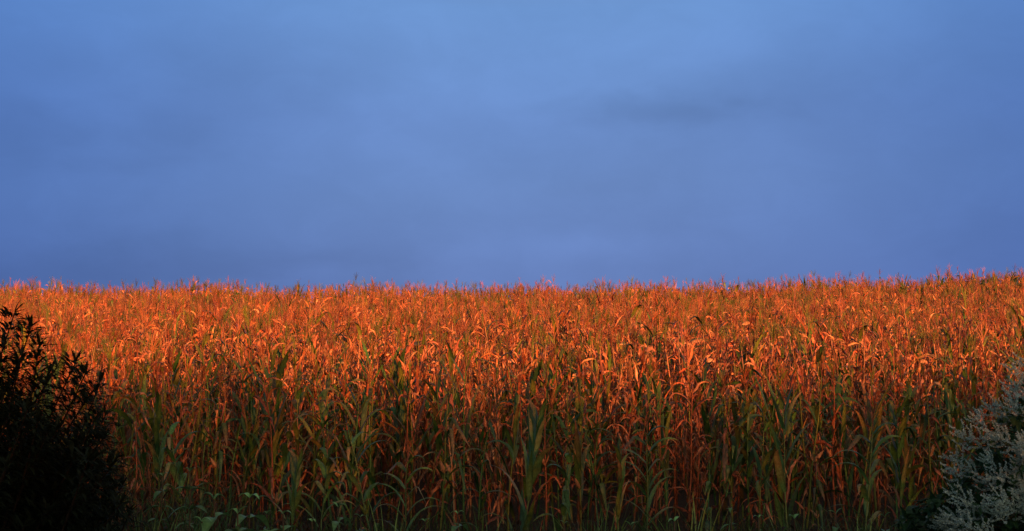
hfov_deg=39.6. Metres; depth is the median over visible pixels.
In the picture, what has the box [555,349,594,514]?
corn plant
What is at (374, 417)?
corn plant
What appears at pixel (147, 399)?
corn plant
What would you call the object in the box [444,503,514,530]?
grass clump
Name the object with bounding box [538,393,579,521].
corn plant
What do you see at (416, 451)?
corn plant
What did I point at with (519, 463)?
corn plant
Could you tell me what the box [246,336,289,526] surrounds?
corn plant
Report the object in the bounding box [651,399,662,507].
corn plant
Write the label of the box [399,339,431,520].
corn plant
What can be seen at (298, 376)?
corn plant
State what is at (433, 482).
corn plant
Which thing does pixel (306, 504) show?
corn plant
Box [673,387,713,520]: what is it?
corn plant
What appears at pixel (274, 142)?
sky
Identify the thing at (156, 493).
broadleaf weed
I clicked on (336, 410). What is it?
corn plant
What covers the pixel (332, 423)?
corn plant
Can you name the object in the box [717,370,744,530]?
corn plant
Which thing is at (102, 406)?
corn plant
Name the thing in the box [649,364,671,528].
corn plant
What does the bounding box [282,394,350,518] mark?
corn plant
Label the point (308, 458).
corn plant
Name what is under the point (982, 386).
corn plant
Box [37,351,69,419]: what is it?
corn plant
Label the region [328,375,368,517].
corn plant
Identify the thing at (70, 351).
corn plant
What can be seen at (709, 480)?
corn plant
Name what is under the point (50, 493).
dark shrub
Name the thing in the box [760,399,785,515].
corn plant
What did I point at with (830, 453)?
corn plant
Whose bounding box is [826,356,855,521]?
corn plant
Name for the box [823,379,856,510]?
corn plant
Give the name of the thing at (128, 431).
corn plant
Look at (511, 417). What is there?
corn plant
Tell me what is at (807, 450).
corn plant
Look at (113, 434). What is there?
corn plant
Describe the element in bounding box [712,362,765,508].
corn plant
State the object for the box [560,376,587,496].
corn plant
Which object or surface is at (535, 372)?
corn plant
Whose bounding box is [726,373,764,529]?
corn plant
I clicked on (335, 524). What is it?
broadleaf weed
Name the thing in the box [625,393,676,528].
corn plant
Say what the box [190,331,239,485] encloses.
corn plant
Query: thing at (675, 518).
broadleaf weed
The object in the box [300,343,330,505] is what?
corn plant
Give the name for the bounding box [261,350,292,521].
corn plant
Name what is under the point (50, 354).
corn plant
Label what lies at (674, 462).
corn plant
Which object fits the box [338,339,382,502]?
corn plant
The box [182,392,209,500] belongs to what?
corn plant
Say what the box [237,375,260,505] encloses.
corn plant
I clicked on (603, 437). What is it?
corn plant
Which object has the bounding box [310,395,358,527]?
corn plant
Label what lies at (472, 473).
corn plant
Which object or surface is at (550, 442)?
corn plant
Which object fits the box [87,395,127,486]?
corn plant
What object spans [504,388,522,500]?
corn plant
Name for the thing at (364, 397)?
corn plant
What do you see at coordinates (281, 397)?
corn plant
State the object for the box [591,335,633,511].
corn plant
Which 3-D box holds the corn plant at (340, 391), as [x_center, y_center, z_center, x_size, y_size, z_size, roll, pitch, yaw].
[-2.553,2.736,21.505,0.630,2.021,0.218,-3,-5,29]
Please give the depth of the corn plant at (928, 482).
21.38 m
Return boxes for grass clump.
[119,487,211,530]
[339,490,446,530]
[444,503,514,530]
[535,507,616,530]
[545,485,652,530]
[639,486,726,530]
[642,499,753,530]
[800,488,894,530]
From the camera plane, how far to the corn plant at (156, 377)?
20.43 m
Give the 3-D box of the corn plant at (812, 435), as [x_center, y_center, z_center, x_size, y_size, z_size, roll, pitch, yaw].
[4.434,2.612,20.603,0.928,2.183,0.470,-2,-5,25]
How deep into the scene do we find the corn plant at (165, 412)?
20.61 m
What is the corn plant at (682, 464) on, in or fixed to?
on the ground
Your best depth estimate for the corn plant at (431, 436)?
20.54 m
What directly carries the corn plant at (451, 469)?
on the ground
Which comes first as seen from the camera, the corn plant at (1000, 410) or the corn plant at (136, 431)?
the corn plant at (136, 431)
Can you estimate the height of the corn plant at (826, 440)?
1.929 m
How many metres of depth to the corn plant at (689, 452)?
21.50 m
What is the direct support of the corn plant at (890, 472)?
on the ground
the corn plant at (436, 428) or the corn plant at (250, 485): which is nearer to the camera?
the corn plant at (436, 428)
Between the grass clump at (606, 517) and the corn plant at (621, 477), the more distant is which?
the corn plant at (621, 477)
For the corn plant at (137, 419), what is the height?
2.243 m
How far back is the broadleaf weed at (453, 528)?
8.70 m
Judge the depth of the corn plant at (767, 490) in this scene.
19.77 m
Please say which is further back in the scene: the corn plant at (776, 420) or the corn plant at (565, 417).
the corn plant at (565, 417)
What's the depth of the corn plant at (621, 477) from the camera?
17.21 m
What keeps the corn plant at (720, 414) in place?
on the ground
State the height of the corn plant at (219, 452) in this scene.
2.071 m
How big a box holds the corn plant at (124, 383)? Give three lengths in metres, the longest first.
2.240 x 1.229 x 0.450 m
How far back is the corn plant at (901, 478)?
18.05 m
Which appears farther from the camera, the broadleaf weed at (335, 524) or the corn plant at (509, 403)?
the corn plant at (509, 403)
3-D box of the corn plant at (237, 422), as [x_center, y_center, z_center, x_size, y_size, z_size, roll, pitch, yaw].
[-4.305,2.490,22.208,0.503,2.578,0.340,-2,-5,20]
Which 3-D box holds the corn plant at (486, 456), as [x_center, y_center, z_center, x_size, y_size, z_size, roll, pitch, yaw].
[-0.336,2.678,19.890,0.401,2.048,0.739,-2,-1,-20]
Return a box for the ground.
[86,363,1013,530]
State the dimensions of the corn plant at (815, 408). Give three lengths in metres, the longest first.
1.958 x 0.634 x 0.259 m
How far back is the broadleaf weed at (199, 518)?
6.82 m
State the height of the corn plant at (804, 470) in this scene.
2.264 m
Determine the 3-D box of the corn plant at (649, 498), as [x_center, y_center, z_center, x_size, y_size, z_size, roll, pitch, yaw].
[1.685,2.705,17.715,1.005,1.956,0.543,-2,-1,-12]
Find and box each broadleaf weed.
[143,472,175,530]
[168,467,207,530]
[191,516,209,530]
[201,492,229,530]
[225,506,253,530]
[235,493,269,530]
[271,510,294,530]
[332,502,350,530]
[357,514,365,530]
[451,510,467,530]
[668,516,678,530]
[720,490,738,530]
[753,515,763,530]
[789,514,797,530]
[829,508,840,530]
[879,512,889,530]
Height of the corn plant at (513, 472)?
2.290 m
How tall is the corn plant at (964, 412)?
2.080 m
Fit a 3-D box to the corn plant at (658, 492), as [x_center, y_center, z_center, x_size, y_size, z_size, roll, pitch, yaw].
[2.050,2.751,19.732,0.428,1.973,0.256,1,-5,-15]
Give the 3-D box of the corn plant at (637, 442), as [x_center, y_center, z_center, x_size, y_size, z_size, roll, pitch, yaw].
[1.757,2.419,20.383,1.181,2.565,0.297,-2,-5,27]
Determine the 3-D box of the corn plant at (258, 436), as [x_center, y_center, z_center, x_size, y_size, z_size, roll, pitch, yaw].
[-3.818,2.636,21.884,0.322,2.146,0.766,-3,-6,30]
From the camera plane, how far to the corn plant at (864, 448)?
20.66 m
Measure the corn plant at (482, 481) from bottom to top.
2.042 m
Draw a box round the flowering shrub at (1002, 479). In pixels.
[888,352,1023,530]
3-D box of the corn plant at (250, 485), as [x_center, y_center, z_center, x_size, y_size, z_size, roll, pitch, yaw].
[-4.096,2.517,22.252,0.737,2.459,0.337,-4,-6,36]
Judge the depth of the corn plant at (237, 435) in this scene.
19.88 m
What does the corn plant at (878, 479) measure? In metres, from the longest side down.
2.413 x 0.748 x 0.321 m
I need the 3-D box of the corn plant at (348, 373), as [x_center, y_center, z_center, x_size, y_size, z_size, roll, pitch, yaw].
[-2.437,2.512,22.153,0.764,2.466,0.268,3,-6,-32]
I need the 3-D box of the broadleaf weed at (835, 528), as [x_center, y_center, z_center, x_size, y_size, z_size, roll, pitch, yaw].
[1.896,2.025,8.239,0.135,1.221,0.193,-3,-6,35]
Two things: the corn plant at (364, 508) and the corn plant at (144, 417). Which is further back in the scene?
the corn plant at (144, 417)
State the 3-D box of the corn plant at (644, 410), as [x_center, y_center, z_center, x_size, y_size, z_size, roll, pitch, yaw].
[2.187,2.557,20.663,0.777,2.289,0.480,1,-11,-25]
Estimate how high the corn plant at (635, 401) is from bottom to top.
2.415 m
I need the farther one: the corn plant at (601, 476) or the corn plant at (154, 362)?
the corn plant at (154, 362)
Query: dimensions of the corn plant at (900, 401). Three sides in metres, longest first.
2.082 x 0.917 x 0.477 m
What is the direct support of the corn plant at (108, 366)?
on the ground
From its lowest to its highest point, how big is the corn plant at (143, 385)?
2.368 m
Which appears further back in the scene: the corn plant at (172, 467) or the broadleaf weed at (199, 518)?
the corn plant at (172, 467)
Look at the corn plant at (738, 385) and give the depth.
21.30 m
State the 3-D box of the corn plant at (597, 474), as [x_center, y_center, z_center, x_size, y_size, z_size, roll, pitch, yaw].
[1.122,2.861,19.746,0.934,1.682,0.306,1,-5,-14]
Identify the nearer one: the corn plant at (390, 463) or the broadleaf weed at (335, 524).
the broadleaf weed at (335, 524)
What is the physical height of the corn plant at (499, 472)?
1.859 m
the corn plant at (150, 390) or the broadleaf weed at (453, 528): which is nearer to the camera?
the broadleaf weed at (453, 528)
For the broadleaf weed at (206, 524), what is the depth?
6.87 m
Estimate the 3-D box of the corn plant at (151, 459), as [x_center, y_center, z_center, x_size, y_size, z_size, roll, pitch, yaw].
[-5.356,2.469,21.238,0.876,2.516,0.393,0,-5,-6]
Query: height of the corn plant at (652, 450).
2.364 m
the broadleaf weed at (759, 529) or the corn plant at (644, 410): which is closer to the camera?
the broadleaf weed at (759, 529)
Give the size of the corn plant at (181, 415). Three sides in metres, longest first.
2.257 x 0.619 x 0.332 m
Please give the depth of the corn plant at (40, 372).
21.54 m
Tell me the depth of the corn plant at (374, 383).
20.66 m
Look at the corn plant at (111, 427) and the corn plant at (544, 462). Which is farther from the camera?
the corn plant at (111, 427)
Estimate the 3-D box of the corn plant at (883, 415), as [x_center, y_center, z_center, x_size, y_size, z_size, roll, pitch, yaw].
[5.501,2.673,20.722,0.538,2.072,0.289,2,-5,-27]
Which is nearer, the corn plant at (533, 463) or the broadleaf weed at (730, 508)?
the broadleaf weed at (730, 508)
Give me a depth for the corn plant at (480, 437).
20.50 m
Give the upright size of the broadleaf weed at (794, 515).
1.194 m
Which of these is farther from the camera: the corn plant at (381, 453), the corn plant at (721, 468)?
the corn plant at (381, 453)
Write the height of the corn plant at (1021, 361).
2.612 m
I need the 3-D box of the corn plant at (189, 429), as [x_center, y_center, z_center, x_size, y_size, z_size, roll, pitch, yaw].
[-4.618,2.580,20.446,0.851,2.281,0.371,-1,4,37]
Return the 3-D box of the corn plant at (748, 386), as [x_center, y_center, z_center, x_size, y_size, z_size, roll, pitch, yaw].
[3.776,2.454,21.241,1.424,2.512,0.418,-3,-6,33]
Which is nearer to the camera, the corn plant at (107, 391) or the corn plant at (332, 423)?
the corn plant at (107, 391)
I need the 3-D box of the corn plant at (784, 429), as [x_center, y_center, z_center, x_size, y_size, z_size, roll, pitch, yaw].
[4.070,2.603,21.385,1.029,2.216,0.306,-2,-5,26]
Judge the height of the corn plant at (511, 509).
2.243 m
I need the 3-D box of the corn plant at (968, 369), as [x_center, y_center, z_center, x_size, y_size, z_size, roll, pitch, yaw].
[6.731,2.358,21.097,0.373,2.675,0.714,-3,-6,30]
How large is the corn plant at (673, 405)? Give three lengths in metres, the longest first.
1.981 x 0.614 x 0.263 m
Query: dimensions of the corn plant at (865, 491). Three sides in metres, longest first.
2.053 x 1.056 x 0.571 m
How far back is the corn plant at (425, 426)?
21.43 m
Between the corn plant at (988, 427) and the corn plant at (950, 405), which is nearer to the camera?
the corn plant at (950, 405)
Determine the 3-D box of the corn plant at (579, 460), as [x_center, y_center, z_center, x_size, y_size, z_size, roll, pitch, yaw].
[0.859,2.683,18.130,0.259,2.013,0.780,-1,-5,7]
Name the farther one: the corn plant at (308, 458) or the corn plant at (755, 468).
the corn plant at (308, 458)
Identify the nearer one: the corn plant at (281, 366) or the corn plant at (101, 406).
the corn plant at (281, 366)
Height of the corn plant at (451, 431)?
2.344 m
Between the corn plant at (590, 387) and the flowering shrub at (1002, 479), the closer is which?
the flowering shrub at (1002, 479)
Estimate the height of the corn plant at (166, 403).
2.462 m
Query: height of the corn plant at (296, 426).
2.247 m
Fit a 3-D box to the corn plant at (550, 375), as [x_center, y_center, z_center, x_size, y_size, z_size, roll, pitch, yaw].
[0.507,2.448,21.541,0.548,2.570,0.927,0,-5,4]
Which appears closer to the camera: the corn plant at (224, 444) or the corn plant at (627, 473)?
the corn plant at (627, 473)
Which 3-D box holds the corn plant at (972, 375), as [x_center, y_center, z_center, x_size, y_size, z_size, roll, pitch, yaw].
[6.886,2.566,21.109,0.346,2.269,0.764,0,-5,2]
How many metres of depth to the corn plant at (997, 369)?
19.78 m
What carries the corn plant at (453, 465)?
on the ground
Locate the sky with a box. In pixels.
[0,0,1023,299]
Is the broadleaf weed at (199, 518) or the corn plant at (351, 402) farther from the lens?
the corn plant at (351, 402)
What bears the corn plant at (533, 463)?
on the ground
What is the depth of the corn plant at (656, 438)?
21.25 m
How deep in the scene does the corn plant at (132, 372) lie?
22.18 m
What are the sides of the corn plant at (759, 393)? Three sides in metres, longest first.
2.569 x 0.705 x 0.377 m
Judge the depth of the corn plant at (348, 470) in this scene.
18.49 m
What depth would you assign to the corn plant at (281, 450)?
22.08 m
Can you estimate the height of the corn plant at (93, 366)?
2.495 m
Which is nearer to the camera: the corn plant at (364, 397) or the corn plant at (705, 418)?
the corn plant at (364, 397)
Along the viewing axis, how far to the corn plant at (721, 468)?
20.31 m
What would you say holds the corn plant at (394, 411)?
on the ground
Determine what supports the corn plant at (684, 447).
on the ground
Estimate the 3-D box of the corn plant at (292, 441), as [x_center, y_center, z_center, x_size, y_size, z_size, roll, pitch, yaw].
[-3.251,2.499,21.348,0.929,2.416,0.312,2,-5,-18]
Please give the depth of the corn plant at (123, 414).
19.69 m
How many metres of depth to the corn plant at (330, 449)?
19.73 m
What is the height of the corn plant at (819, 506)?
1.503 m
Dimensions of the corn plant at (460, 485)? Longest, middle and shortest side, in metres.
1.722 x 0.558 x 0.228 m
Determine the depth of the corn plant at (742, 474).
20.65 m
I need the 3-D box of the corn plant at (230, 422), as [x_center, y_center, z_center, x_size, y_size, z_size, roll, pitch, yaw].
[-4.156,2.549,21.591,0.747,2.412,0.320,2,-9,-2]
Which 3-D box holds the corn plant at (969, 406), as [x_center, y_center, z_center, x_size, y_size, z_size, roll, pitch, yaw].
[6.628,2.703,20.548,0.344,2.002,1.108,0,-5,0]
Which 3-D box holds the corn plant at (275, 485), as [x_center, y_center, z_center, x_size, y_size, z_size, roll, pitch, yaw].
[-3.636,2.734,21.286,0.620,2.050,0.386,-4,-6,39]
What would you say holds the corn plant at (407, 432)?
on the ground
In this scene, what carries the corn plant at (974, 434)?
on the ground
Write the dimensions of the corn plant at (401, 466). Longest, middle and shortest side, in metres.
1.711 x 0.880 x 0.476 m
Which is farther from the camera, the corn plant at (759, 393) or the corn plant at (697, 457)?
the corn plant at (759, 393)
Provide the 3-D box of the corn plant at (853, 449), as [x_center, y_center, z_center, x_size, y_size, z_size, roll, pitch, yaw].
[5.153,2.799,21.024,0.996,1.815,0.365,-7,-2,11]
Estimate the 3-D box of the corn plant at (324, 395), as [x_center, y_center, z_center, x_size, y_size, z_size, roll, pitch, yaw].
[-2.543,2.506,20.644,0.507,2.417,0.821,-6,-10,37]
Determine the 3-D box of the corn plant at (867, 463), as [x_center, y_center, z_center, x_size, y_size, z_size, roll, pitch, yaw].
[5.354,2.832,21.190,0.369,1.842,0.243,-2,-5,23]
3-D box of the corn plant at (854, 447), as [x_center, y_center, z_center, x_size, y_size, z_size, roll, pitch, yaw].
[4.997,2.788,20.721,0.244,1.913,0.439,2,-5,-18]
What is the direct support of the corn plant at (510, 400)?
on the ground
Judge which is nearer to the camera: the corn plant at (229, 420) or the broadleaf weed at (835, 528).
the broadleaf weed at (835, 528)
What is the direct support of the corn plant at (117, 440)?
on the ground
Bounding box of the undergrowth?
[66,441,1014,530]
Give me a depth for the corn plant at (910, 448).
21.27 m
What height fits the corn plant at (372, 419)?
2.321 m
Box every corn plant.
[6,340,61,433]
[25,348,45,409]
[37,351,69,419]
[39,335,77,465]
[44,345,57,413]
[52,361,76,437]
[53,335,78,442]
[61,388,92,434]
[69,364,127,494]
[85,344,106,448]
[87,350,117,482]
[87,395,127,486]
[92,385,113,495]
[93,375,177,519]
[93,397,129,465]
[94,387,130,492]
[99,358,130,505]
[99,393,123,497]
[101,370,153,513]
[104,347,139,492]
[106,379,122,490]
[108,344,176,476]
[116,376,161,512]
[118,364,149,478]
[118,395,170,521]
[122,361,146,497]
[123,404,158,528]
[124,368,167,511]
[129,346,182,503]
[129,357,176,512]
[137,357,154,519]
[140,374,183,527]
[144,330,166,478]
[146,352,197,505]
[146,362,177,514]
[148,352,184,508]
[155,374,190,528]
[161,416,220,530]
[162,365,213,503]
[163,364,193,500]
[164,360,218,528]
[169,353,213,499]
[175,360,243,510]
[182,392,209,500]
[184,363,209,509]
[187,359,235,502]
[189,403,223,511]
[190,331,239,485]
[193,394,242,511]
[202,384,230,519]
[204,366,236,507]
[206,395,259,519]
[210,356,256,509]
[215,379,241,511]
[221,344,247,499]
[223,342,259,492]
[228,380,289,524]
[234,385,262,528]
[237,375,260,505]
[243,348,267,500]
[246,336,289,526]
[248,346,299,528]
[248,370,279,504]
[252,396,267,508]
[252,411,304,530]
[254,386,279,519]
[258,357,289,491]
[258,393,310,498]
[259,380,284,506]
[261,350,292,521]
[261,353,310,520]
[263,439,310,530]
[265,360,304,506]
[277,406,325,519]
[278,352,321,478]
[280,369,305,526]
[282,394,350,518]
[282,427,351,530]
[290,367,335,527]
[291,358,355,529]
[291,386,351,511]
[292,350,313,475]
[299,384,347,506]
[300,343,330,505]
[303,391,321,511]
[304,390,312,494]
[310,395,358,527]
[312,355,355,517]
[322,350,383,502]
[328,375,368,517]
[328,381,378,530]
[329,352,362,505]
[331,385,355,498]
[334,426,411,530]
[336,374,377,529]
[337,350,378,504]
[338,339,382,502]
[342,379,391,512]
[348,390,393,527]
[354,364,399,529]
[358,379,396,506]
[359,361,387,500]
[371,377,387,503]
[373,436,440,530]
[375,360,427,519]
[377,394,399,518]
[378,374,392,503]
[381,348,422,501]
[383,358,442,530]
[386,363,403,496]
[388,367,417,511]
[389,365,416,511]
[396,368,420,530]
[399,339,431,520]
[399,398,416,510]
[409,385,434,519]
[411,347,437,506]
[420,366,461,530]
[421,362,457,528]
[423,379,476,525]
[424,372,469,530]
[430,390,475,511]
[435,336,483,529]
[435,367,464,522]
[441,406,471,522]
[442,408,476,511]
[445,393,455,512]
[449,396,515,530]
[455,383,489,519]
[461,391,495,522]
[472,386,498,523]
[478,369,524,516]
[479,352,532,511]
[482,345,532,512]
[485,368,527,530]
[486,375,515,522]
[488,386,558,530]
[491,398,507,529]
[494,347,524,509]
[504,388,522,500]
[513,360,541,498]
[516,381,536,517]
[523,360,560,520]
[524,377,571,529]
[525,390,542,513]
[529,353,568,519]
[535,346,564,513]
[535,446,572,530]
[538,358,576,494]
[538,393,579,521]
[542,376,597,528]
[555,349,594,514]
[555,370,592,499]
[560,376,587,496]
[563,412,625,529]
[570,374,628,510]
[570,398,590,530]
[572,403,617,518]
[577,392,622,525]
[579,362,607,520]
[581,365,608,498]
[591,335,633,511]
[594,395,646,524]
[601,344,672,519]
[607,359,636,503]
[608,405,679,530]
[612,436,629,530]
[615,354,645,511]
[624,371,668,511]
[625,382,653,527]
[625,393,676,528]
[627,359,667,520]
[640,367,681,518]
[647,395,675,529]
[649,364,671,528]
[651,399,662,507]
[659,349,714,521]
[666,374,693,507]
[668,383,684,520]
[668,388,688,512]
[669,376,710,503]
[669,397,692,520]
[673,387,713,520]
[685,384,713,526]
[686,447,712,530]
[689,358,724,509]
[699,368,743,523]
[709,388,738,503]
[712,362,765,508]
[717,360,756,511]
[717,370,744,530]
[717,392,750,529]
[726,348,804,513]
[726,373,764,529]
[734,384,765,519]
[738,371,787,530]
[738,390,778,521]
[740,341,787,510]
[744,360,788,530]
[750,403,777,530]
[751,366,814,511]
[752,372,808,530]
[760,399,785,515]
[768,365,819,517]
[769,379,786,520]
[771,360,858,528]
[772,353,838,527]
[779,361,812,513]
[784,384,816,519]
[794,375,847,519]
[799,405,818,510]
[801,388,831,521]
[805,366,856,526]
[809,450,824,530]
[814,387,851,513]
[822,381,849,528]
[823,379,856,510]
[824,396,884,513]
[825,376,853,512]
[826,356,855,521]
[828,401,901,530]
[839,383,891,520]
[846,366,894,517]
[848,391,863,517]
[856,361,894,526]
[860,353,906,529]
[860,372,904,502]
[862,398,882,512]
[871,377,927,528]
[872,379,898,517]
[874,396,926,521]
[882,360,908,482]
[882,381,926,509]
[888,379,947,494]
[891,368,943,502]
[891,378,931,496]
[892,369,940,488]
[897,399,915,506]
[907,361,946,518]
[910,396,932,505]
[918,369,969,514]
[919,380,982,502]
[940,386,968,504]
[945,380,970,489]
[949,383,982,493]
[953,382,989,492]
[955,334,975,477]
[960,361,999,474]
[963,367,989,486]
[969,352,1011,484]
[972,349,1005,493]
[975,359,1022,455]
[975,395,989,501]
[979,381,1013,474]
[987,392,1002,489]
[992,369,1023,457]
[993,381,1011,426]
[1014,348,1023,388]
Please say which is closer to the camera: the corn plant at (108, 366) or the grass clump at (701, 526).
the grass clump at (701, 526)
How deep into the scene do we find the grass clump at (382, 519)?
11.07 m
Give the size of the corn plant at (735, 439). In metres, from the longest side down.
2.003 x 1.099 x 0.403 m
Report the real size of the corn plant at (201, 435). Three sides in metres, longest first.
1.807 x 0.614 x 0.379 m
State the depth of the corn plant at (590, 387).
21.33 m
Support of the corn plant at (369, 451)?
on the ground
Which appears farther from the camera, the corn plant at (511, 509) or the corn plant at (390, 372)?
the corn plant at (390, 372)
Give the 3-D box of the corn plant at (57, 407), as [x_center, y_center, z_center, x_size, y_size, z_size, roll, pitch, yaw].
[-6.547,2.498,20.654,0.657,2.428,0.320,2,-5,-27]
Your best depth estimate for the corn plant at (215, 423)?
20.53 m
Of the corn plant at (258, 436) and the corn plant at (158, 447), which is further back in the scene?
the corn plant at (258, 436)
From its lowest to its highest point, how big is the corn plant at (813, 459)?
2.449 m
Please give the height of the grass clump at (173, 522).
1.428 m
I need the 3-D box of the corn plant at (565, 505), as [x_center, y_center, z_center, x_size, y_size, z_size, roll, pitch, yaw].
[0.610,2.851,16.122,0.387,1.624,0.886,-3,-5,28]
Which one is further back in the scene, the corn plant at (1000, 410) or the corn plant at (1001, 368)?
the corn plant at (1001, 368)
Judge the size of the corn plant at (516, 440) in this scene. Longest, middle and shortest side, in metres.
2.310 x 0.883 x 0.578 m
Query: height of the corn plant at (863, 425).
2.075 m
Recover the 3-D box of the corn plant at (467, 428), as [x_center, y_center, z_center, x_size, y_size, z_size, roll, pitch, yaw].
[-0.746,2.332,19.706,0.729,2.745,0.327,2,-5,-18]
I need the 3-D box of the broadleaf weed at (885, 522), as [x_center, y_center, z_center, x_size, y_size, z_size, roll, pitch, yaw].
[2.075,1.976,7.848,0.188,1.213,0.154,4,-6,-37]
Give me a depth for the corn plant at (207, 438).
21.56 m
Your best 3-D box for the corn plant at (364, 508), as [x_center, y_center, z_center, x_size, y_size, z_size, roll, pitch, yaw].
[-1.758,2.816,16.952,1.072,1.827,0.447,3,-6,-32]
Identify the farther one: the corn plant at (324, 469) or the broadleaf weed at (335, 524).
the corn plant at (324, 469)
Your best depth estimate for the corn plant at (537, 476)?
21.28 m
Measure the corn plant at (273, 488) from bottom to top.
2.638 m
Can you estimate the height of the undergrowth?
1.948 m
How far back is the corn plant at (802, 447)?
19.94 m
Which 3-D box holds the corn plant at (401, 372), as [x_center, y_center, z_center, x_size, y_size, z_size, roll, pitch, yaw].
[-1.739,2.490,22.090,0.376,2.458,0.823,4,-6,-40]
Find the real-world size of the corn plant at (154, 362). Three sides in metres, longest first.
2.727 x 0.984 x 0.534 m
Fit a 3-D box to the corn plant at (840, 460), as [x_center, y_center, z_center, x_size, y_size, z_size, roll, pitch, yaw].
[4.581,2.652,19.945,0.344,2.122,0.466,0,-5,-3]
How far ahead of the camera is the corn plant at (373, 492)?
19.93 m
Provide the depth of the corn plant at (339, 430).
20.81 m
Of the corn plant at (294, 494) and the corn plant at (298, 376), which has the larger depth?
the corn plant at (298, 376)
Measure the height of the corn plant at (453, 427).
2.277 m
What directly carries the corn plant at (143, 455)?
on the ground
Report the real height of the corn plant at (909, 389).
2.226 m
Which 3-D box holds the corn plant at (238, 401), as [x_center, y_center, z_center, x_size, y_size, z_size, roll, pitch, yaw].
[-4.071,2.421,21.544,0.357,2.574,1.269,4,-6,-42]
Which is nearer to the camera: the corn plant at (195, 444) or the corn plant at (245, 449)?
the corn plant at (195, 444)
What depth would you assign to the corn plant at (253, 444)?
19.92 m
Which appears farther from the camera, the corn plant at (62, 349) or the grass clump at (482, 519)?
the corn plant at (62, 349)
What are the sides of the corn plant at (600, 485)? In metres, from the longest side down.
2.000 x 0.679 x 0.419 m
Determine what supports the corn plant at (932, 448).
on the ground
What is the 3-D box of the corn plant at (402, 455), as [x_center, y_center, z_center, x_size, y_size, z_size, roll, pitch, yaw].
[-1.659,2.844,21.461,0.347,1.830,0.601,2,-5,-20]
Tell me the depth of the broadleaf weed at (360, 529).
8.50 m
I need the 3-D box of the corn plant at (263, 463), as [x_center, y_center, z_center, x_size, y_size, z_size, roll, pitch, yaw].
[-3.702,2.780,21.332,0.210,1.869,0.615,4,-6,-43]
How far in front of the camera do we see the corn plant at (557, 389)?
20.77 m
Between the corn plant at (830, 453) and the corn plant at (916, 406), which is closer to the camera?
the corn plant at (830, 453)
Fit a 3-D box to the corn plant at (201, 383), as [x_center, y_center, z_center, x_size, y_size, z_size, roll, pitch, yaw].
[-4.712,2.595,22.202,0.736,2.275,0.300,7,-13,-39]
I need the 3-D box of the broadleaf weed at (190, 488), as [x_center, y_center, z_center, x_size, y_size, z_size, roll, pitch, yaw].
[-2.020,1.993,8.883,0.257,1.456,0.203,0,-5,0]
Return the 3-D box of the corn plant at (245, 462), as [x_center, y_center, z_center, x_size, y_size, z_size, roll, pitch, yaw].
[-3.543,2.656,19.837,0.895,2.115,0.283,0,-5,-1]
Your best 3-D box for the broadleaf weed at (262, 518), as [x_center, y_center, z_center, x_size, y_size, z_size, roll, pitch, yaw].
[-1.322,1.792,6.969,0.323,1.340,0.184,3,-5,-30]
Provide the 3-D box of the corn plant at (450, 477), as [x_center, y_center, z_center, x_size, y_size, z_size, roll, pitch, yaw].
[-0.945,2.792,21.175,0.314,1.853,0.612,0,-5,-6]
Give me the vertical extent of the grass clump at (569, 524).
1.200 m
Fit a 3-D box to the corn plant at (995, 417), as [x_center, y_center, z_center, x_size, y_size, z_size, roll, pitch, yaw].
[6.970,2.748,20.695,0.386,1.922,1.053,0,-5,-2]
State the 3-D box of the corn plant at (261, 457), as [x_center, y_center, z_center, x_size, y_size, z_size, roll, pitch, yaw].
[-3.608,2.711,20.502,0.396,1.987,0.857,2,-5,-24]
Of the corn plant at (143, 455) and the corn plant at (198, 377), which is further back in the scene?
the corn plant at (198, 377)
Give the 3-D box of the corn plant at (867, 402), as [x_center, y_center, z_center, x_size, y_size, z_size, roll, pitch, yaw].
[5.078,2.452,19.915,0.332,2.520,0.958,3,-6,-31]
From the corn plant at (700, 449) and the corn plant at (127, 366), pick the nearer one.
the corn plant at (700, 449)
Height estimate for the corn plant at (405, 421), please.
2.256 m
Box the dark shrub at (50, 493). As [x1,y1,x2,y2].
[0,299,148,530]
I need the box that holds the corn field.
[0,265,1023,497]
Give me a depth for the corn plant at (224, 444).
20.69 m
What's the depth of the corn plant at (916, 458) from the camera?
20.59 m
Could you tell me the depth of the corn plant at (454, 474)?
20.42 m
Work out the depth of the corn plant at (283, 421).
21.61 m
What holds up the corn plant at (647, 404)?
on the ground
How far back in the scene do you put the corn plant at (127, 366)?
22.16 m
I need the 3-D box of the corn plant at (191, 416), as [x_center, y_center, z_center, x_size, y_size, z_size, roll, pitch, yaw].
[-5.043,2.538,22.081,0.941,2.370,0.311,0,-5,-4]
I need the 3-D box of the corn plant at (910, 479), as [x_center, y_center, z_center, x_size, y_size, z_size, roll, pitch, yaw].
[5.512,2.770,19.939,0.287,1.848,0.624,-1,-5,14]
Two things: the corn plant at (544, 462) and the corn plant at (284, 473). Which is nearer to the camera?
the corn plant at (544, 462)
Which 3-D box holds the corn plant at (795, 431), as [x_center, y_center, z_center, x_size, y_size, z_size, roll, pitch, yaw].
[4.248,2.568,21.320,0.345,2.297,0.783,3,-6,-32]
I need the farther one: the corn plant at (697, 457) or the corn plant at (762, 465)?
the corn plant at (697, 457)
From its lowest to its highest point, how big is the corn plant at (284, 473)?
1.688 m
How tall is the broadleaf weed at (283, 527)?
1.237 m
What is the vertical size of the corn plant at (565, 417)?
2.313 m
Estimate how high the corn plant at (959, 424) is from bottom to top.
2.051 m
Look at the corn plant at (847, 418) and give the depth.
21.31 m
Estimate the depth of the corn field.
28.76 m

